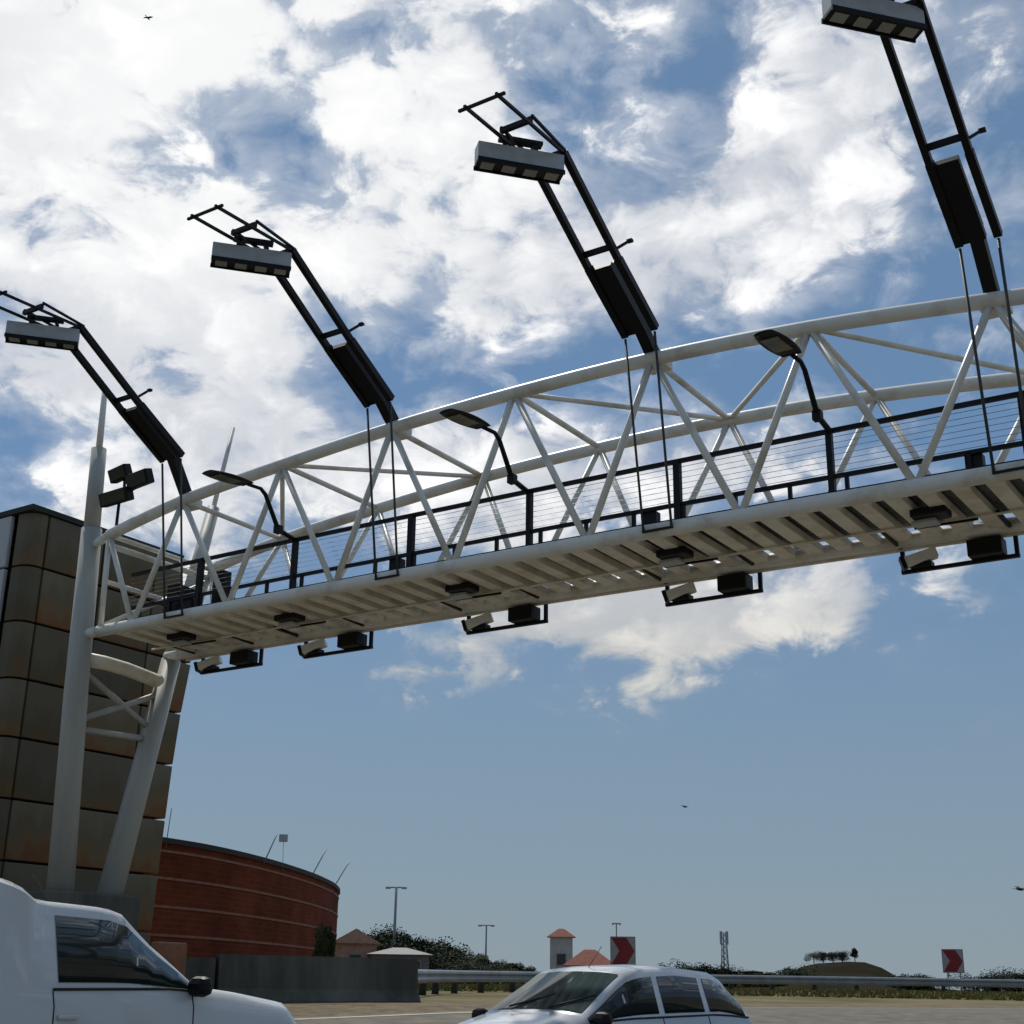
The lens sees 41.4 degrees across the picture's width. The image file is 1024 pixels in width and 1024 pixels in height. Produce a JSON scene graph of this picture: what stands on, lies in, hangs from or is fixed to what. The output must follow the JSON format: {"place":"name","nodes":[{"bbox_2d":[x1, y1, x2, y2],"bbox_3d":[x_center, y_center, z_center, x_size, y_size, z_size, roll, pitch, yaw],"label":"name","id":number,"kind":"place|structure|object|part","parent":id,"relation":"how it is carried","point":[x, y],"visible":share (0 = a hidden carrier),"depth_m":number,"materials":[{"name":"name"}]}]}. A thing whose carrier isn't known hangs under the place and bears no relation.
{"place":"outdoors","nodes":[
{"label":"outdoors","id":0,"kind":"place"},
{"bbox_2d":[335,928,380,957],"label":"gabled house","id":1,"kind":"structure","parent":0,"point":[356,942],"depth_m":87.50,"materials":[{"name":"brown paint"}]},
{"bbox_2d":[349,953,361,957],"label":"window","id":2,"kind":"structure","parent":1,"relation":"in","point":[350,954],"depth_m":87.33,"materials":[{"name":"black glass"}]},
{"bbox_2d":[0,0,1023,990],"label":"sky","id":3,"kind":"structure","parent":0,"point":[842,742],"materials":[{"name":"blue"}]},
{"bbox_2d":[563,949,609,966],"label":"tiled house","id":4,"kind":"structure","parent":0,"point":[584,957],"depth_m":102.93,"materials":[{"name":"tile"}]},
{"bbox_2d":[282,1002,1023,1016],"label":"road shoulder","id":5,"kind":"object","parent":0,"point":[307,1009],"visible":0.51,"depth_m":26.08},
{"bbox_2d":[293,1007,1023,1023],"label":"road","id":6,"kind":"structure","parent":0,"point":[765,1015],"depth_m":24.82,"materials":[{"name":"grey asphalt"}]},
{"bbox_2d":[0,875,296,1023],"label":"pickup truck","id":7,"kind":"object","parent":6,"relation":"on","point":[63,963],"visible":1,"depth_m":10.47,"materials":[{"name":"white paint"}]},
{"bbox_3d":[-3.061,3.549,10.817,0.161,0.562,1.444,-11,-23,31],"label":"side window","id":8,"kind":"part","parent":7,"relation":"part of","materials":[{"name":"black glass"}]},
{"bbox_2d":[151,941,186,975],"bbox_3d":[-5.707,7.748,22.312,0.440,1.250,0.775,-8,-21,24],"label":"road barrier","id":9,"kind":"object","parent":6,"relation":"on","point":[173,954],"visible":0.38,"depth_m":22.47,"materials":[{"name":"brown concrete"}]},
{"bbox_2d":[46,288,1023,894],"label":"toll gantry","id":10,"kind":"object","parent":6,"relation":"on","point":[790,532],"visible":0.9,"depth_m":21.01,"materials":[{"name":"white metal"}]},
{"bbox_2d":[0,290,202,618],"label":"camera arm","id":11,"kind":"object","parent":10,"relation":"attached to","point":[142,421],"visible":0.95,"depth_m":23.33},
{"bbox_2d":[98,463,154,525],"bbox_3d":[-7.193,-0.261,25.155,1.275,1.404,0.254,-12,-23,32],"label":"floodlight rack","id":12,"kind":"object","parent":10,"relation":"attached to","point":[128,477],"visible":1,"depth_m":25.18,"materials":[{"name":"black metal"}]},
{"bbox_2d":[166,631,263,674],"bbox_3d":[-5.746,2.606,25.253,1.606,0.418,1.587,-12,-23,32],"label":"hanging reader","id":13,"kind":"object","parent":10,"relation":"hanging from","point":[242,659],"visible":1,"depth_m":25.42,"materials":[{"name":"black paint"}]},
{"bbox_2d":[202,470,295,541],"bbox_3d":[-4.261,-0.117,22.305,0.380,0.723,2.130,-12,-23,32],"label":"walkway lamp","id":14,"kind":"object","parent":10,"relation":"on","point":[226,477],"visible":1,"depth_m":22.22,"materials":[{"name":"black metal"}]},
{"bbox_2d":[187,204,411,579],"bbox_3d":[-3.168,-1.636,20.243,1.125,4.444,4.701,-12,-23,32],"label":"camera arm","id":15,"kind":"object","parent":10,"relation":"attached to","point":[358,371],"visible":0.93,"depth_m":20.76},
{"bbox_2d":[274,612,373,658],"bbox_3d":[-3.537,2.150,23.862,1.606,0.417,1.587,-12,-23,32],"label":"hanging reader","id":16,"kind":"object","parent":10,"relation":"hanging from","point":[351,642],"visible":0.99,"depth_m":24.03,"materials":[{"name":"black paint"}]},
{"bbox_2d":[439,408,528,493],"bbox_3d":[-0.336,-0.901,19.823,0.380,0.723,2.130,-12,-23,32],"label":"walkway lamp","id":17,"kind":"object","parent":10,"relation":"on","point":[465,419],"visible":1,"depth_m":19.68,"materials":[{"name":"black metal"}]},
{"bbox_2d":[440,582,547,634],"bbox_3d":[-0.486,1.535,21.935,1.606,0.418,1.587,-12,-23,32],"label":"hanging reader","id":18,"kind":"object","parent":10,"relation":"hanging from","point":[524,615],"visible":0.98,"depth_m":22.10,"materials":[{"name":"black paint"}]},
{"bbox_2d":[458,91,672,533],"bbox_3d":[0.780,-2.420,17.745,1.125,4.466,4.701,-12,-23,32],"label":"camera arm","id":19,"kind":"object","parent":10,"relation":"attached to","point":[621,296],"visible":0.94,"depth_m":18.28},
{"bbox_2d":[641,546,763,606],"bbox_3d":[2.647,0.922,19.949,1.606,0.418,1.587,-12,-23,32],"label":"hanging reader","id":20,"kind":"object","parent":10,"relation":"hanging from","point":[734,585],"visible":0.99,"depth_m":20.12,"materials":[{"name":"black paint"}]},
{"bbox_2d":[754,330,832,433],"bbox_3d":[3.656,-1.668,17.288,0.380,0.723,2.130,-12,-23,32],"label":"walkway lamp","id":21,"kind":"object","parent":10,"relation":"on","point":[777,343],"visible":1,"depth_m":17.09,"materials":[{"name":"black metal"}]},
{"bbox_2d":[821,0,1023,474],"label":"camera arm","id":22,"kind":"object","parent":10,"relation":"attached to","point":[886,21],"visible":0.94,"depth_m":16.07},
{"bbox_2d":[881,505,1020,574],"bbox_3d":[5.722,0.338,17.994,1.606,0.418,1.587,-12,-23,32],"label":"hanging reader","id":23,"kind":"object","parent":10,"relation":"hanging from","point":[986,549],"visible":1,"depth_m":18.17,"materials":[{"name":"black paint"}]},
{"bbox_2d":[458,946,752,1023],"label":"hatchback car","id":24,"kind":"object","parent":6,"relation":"on","point":[623,994],"visible":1,"depth_m":14.18,"materials":[{"name":"silver metal"}]},
{"bbox_3d":[1.117,4.989,13.825,0.134,0.470,1.100,-17,-26,41],"label":"side window","id":25,"kind":"part","parent":24,"relation":"part of","materials":[{"name":"black glass"}]},
{"bbox_3d":[1.807,5.178,14.526,0.130,0.378,0.700,-17,-26,41],"label":"side window","id":26,"kind":"part","parent":24,"relation":"part of","materials":[{"name":"black glass"}]},
{"bbox_3d":[2.353,5.415,15.082,0.130,0.398,0.736,-15,-25,38],"label":"side window","id":27,"kind":"part","parent":24,"relation":"part of","materials":[{"name":"black glass"}]},
{"bbox_2d":[295,1007,1010,1019],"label":"road marking","id":28,"kind":"object","parent":6,"relation":"on","point":[471,1012],"visible":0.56,"depth_m":24.28,"materials":[{"name":"paint"}]},
{"bbox_2d":[418,983,1023,1000],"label":"verge grass","id":29,"kind":"structure","parent":0,"point":[906,994],"depth_m":50.59,"materials":[{"name":"plant"}]},
{"bbox_2d":[418,990,1023,1004],"bbox_3d":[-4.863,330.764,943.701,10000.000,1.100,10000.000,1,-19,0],"label":"ground","id":30,"kind":"structure","parent":0,"point":[474,996],"depth_m":38.69,"materials":[{"name":"grey asphalt"}]},
{"bbox_2d":[26,890,140,931],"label":"concrete plinth","id":31,"kind":"structure","parent":30,"relation":"on","point":[126,907],"depth_m":23.82,"materials":[{"name":"grey concrete"}]},
{"bbox_2d":[0,503,189,943],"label":"clad tower","id":32,"kind":"structure","parent":30,"relation":"on","point":[39,549],"depth_m":27.32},
{"bbox_2d":[138,808,349,957],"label":"brick building","id":33,"kind":"structure","parent":30,"relation":"on","point":[210,901],"depth_m":54.59,"materials":[{"name":"red brick"}]},
{"bbox_2d":[184,954,420,1002],"bbox_3d":[-11.988,8.365,23.850,22.234,1.370,1.365,9,-21,-23],"label":"concrete barrier","id":34,"kind":"object","parent":30,"relation":"on","point":[289,979],"visible":0.42,"depth_m":27.07,"materials":[{"name":"grey concrete"}]},
{"bbox_2d":[311,922,336,956],"bbox_3d":[-5.839,13.956,42.408,0.870,2.133,0.734,18,-26,-40],"label":"tree","id":35,"kind":"object","parent":30,"relation":"on","point":[325,944],"visible":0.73,"depth_m":42.43,"materials":[{"name":"green plant"}]},
{"bbox_2d":[365,931,413,950],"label":"tree","id":36,"kind":"object","parent":30,"relation":"on","point":[394,946],"visible":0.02,"depth_m":108.31,"materials":[{"name":"green plant"}]},
{"bbox_2d":[368,935,415,949],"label":"tree","id":37,"kind":"object","parent":30,"relation":"on","point":[396,941],"depth_m":112.47,"materials":[{"name":"green plant"}]},
{"bbox_2d":[374,933,410,950],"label":"tree","id":38,"kind":"object","parent":30,"relation":"on","point":[404,942],"visible":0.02,"depth_m":107.01,"materials":[{"name":"green plant"}]},
{"bbox_2d":[367,948,432,969],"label":"carport building","id":39,"kind":"structure","parent":30,"relation":"on","point":[409,953],"depth_m":85.30,"materials":[{"name":"white metal"}]},
{"bbox_2d":[399,936,469,983],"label":"tree","id":40,"kind":"object","parent":30,"relation":"on","point":[432,960],"visible":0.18,"depth_m":106.45,"materials":[{"name":"green plant"}]},
{"bbox_2d":[414,943,460,968],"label":"tree","id":41,"kind":"object","parent":30,"relation":"on","point":[442,957],"visible":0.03,"depth_m":109.72,"materials":[{"name":"green plant"}]},
{"bbox_2d":[429,957,477,983],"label":"tree","id":42,"kind":"object","parent":30,"relation":"on","point":[470,965],"visible":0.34,"depth_m":106.08,"materials":[{"name":"green plant"}]},
{"bbox_2d":[437,949,473,968],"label":"tree","id":43,"kind":"object","parent":30,"relation":"on","point":[457,956],"visible":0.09,"depth_m":121.81,"materials":[{"name":"green plant"}]},
{"bbox_2d":[446,962,491,984],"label":"tree","id":44,"kind":"object","parent":30,"relation":"on","point":[480,970],"visible":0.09,"depth_m":108.09,"materials":[{"name":"green plant"}]},
{"bbox_2d":[468,953,490,963],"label":"tree","id":45,"kind":"object","parent":30,"relation":"on","point":[478,957],"visible":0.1,"depth_m":132.14,"materials":[{"name":"green plant"}]},
{"bbox_2d":[478,925,494,957],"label":"lamp mast","id":46,"kind":"object","parent":30,"relation":"on","point":[486,936],"visible":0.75,"depth_m":152.69,"materials":[{"name":"grey metal"}]},
{"bbox_2d":[475,958,507,970],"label":"tree","id":47,"kind":"object","parent":30,"relation":"on","point":[484,961],"visible":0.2,"depth_m":118.31,"materials":[{"name":"green plant"}]},
{"bbox_2d":[469,959,514,983],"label":"tree","id":48,"kind":"object","parent":30,"relation":"on","point":[479,968],"visible":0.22,"depth_m":107.27,"materials":[{"name":"green plant"}]},
{"bbox_2d":[490,960,508,983],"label":"tree","id":49,"kind":"object","parent":30,"relation":"on","point":[497,961],"visible":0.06,"depth_m":168.53,"materials":[{"name":"green plant"}]},
{"bbox_2d":[490,968,525,984],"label":"tree","id":50,"kind":"object","parent":30,"relation":"on","point":[508,982],"visible":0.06,"depth_m":110.22,"materials":[{"name":"green plant"}]},
{"bbox_2d":[503,963,524,983],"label":"tree","id":51,"kind":"object","parent":30,"relation":"on","point":[517,967],"visible":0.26,"depth_m":131.31,"materials":[{"name":"green plant"}]},
{"bbox_2d":[523,965,535,971],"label":"tree","id":52,"kind":"object","parent":30,"relation":"on","point":[533,969],"visible":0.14,"depth_m":159.11,"materials":[{"name":"green plant"}]},
{"bbox_2d":[610,936,635,964],"bbox_3d":[4.040,16.512,49.205,0.915,2.051,0.143,-1,-19,4],"label":"chevron sign","id":53,"kind":"object","parent":30,"relation":"on","point":[622,950],"visible":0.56,"depth_m":49.32,"materials":[{"name":"red metal"}]},
{"bbox_2d":[664,962,700,971],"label":"tree","id":54,"kind":"object","parent":30,"relation":"on","point":[684,967],"visible":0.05,"depth_m":159.48,"materials":[{"name":"green plant"}]},
{"bbox_2d":[658,958,718,974],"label":"tree","id":55,"kind":"object","parent":30,"relation":"on","point":[709,969],"visible":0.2,"depth_m":158.85,"materials":[{"name":"green plant"}]},
{"bbox_2d":[687,962,734,987],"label":"tree","id":56,"kind":"object","parent":30,"relation":"on","point":[726,971],"visible":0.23,"depth_m":157.72,"materials":[{"name":"green plant"}]},
{"bbox_2d":[702,963,734,986],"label":"tree","id":57,"kind":"object","parent":30,"relation":"on","point":[719,969],"visible":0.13,"depth_m":157.86,"materials":[{"name":"green plant"}]},
{"bbox_2d":[418,969,1023,994],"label":"guard rail","id":58,"kind":"object","parent":30,"relation":"on","point":[435,978],"visible":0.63,"depth_m":58.31,"materials":[{"name":"silver metal"}]},
{"bbox_2d":[717,965,759,987],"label":"tree","id":59,"kind":"object","parent":30,"relation":"on","point":[738,972],"visible":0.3,"depth_m":157.80,"materials":[{"name":"green plant"}]},
{"bbox_2d":[743,971,762,984],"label":"flat block","id":60,"kind":"structure","parent":30,"relation":"on","point":[753,972],"depth_m":176.13,"materials":[{"name":"grey concrete"}]},
{"bbox_2d":[749,971,784,986],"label":"tree","id":61,"kind":"object","parent":30,"relation":"on","point":[760,985],"visible":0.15,"depth_m":157.41,"materials":[{"name":"green plant"}]},
{"bbox_2d":[761,972,790,986],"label":"tree","id":62,"kind":"object","parent":30,"relation":"on","point":[770,973],"visible":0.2,"depth_m":157.53,"materials":[{"name":"green plant"}]},
{"bbox_2d":[890,973,929,990],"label":"tree","id":63,"kind":"object","parent":30,"relation":"on","point":[914,976],"visible":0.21,"depth_m":148.85,"materials":[{"name":"green plant"}]},
{"bbox_2d":[892,975,940,990],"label":"tree","id":64,"kind":"object","parent":30,"relation":"on","point":[921,987],"visible":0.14,"depth_m":148.18,"materials":[{"name":"green plant"}]},
{"bbox_2d":[903,975,951,990],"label":"tree","id":65,"kind":"object","parent":30,"relation":"on","point":[925,986],"visible":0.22,"depth_m":148.71,"materials":[{"name":"green plant"}]},
{"bbox_2d":[941,949,964,990],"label":"chevron sign","id":66,"kind":"object","parent":30,"relation":"on","point":[952,961],"visible":0.82,"depth_m":65.28,"materials":[{"name":"red metal"}]},
{"bbox_2d":[949,972,1002,991],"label":"tree","id":67,"kind":"object","parent":30,"relation":"on","point":[969,988],"visible":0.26,"depth_m":134.44,"materials":[{"name":"green plant"}]},
{"bbox_2d":[973,969,1022,992],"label":"tree","id":68,"kind":"object","parent":30,"relation":"on","point":[986,975],"visible":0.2,"depth_m":133.16,"materials":[{"name":"green plant"}]},
{"bbox_2d":[979,968,1023,991],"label":"tree","id":69,"kind":"object","parent":30,"relation":"on","point":[1004,978],"visible":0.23,"depth_m":133.50,"materials":[{"name":"green plant"}]},
{"bbox_2d":[988,966,1023,991],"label":"tree","id":70,"kind":"object","parent":30,"relation":"on","point":[1020,976],"visible":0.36,"depth_m":133.27,"materials":[{"name":"green plant"}]},
{"bbox_2d":[737,962,959,990],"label":"hills","id":71,"kind":"structure","parent":0,"point":[853,969],"depth_m":169.34,"materials":[{"name":"green plant"}]},
{"bbox_2d":[369,923,403,944],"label":"tree","id":72,"kind":"object","parent":71,"relation":"on","point":[384,935],"visible":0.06,"depth_m":130.26,"materials":[{"name":"green plant"}]},
{"bbox_2d":[385,887,406,947],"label":"lamp mast","id":73,"kind":"object","parent":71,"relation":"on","point":[395,916],"visible":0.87,"depth_m":119.57,"materials":[{"name":"grey metal"}]},
{"bbox_2d":[384,937,412,946],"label":"tree","id":74,"kind":"object","parent":71,"relation":"on","point":[399,941],"visible":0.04,"depth_m":125.77,"materials":[{"name":"green plant"}]},
{"bbox_2d":[378,926,420,943],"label":"tree","id":75,"kind":"object","parent":71,"relation":"on","point":[404,934],"visible":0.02,"depth_m":163.43,"materials":[{"name":"green plant"}]},
{"bbox_2d":[380,932,437,950],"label":"tree","id":76,"kind":"object","parent":71,"relation":"on","point":[418,943],"visible":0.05,"depth_m":126.80,"materials":[{"name":"green plant"}]},
{"bbox_2d":[401,934,460,954],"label":"tree","id":77,"kind":"object","parent":71,"relation":"on","point":[448,948],"visible":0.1,"depth_m":126.76,"materials":[{"name":"green plant"}]},
{"bbox_2d":[463,949,473,958],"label":"tree","id":78,"kind":"object","parent":71,"relation":"on","point":[469,953],"visible":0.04,"depth_m":135.18,"materials":[{"name":"green plant"}]},
{"bbox_2d":[547,929,575,968],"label":"tower house","id":79,"kind":"structure","parent":71,"relation":"on","point":[561,947],"depth_m":113.14,"materials":[{"name":"paint"}]},
{"bbox_2d":[556,953,565,965],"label":"window","id":80,"kind":"structure","parent":79,"relation":"in","point":[560,957],"depth_m":112.79,"materials":[{"name":"black glass"}]},
{"bbox_2d":[719,931,728,967],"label":"cell tower","id":81,"kind":"structure","parent":71,"relation":"on","point":[721,934],"depth_m":169.31,"materials":[{"name":"grey metal"}]},
{"bbox_2d":[773,963,817,975],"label":"tree","id":82,"kind":"object","parent":71,"relation":"on","point":[793,972],"visible":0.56,"depth_m":157.44,"materials":[{"name":"green plant"}]},
{"bbox_2d":[803,952,819,963],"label":"tree","id":83,"kind":"object","parent":71,"relation":"on","point":[811,955],"visible":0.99,"depth_m":199.67,"materials":[{"name":"green plant"}]},
{"bbox_2d":[814,950,831,962],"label":"tree","id":84,"kind":"object","parent":71,"relation":"on","point":[823,956],"visible":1,"depth_m":199.00,"materials":[{"name":"green plant"}]},
{"bbox_2d":[827,950,844,962],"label":"tree","id":85,"kind":"object","parent":71,"relation":"on","point":[833,956],"visible":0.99,"depth_m":198.96,"materials":[{"name":"green plant"}]},
{"bbox_2d":[835,950,851,961],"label":"tree","id":86,"kind":"object","parent":71,"relation":"on","point":[842,956],"visible":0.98,"depth_m":198.55,"materials":[{"name":"green plant"}]},
{"bbox_2d":[850,947,857,961],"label":"tree","id":87,"kind":"object","parent":71,"relation":"on","point":[854,954],"visible":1,"depth_m":195.76,"materials":[{"name":"green plant"}]},
{"bbox_2d":[1012,886,1023,890],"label":"bird","id":88,"kind":"object","parent":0,"point":[1019,888],"visible":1,"depth_m":54.45}
]}

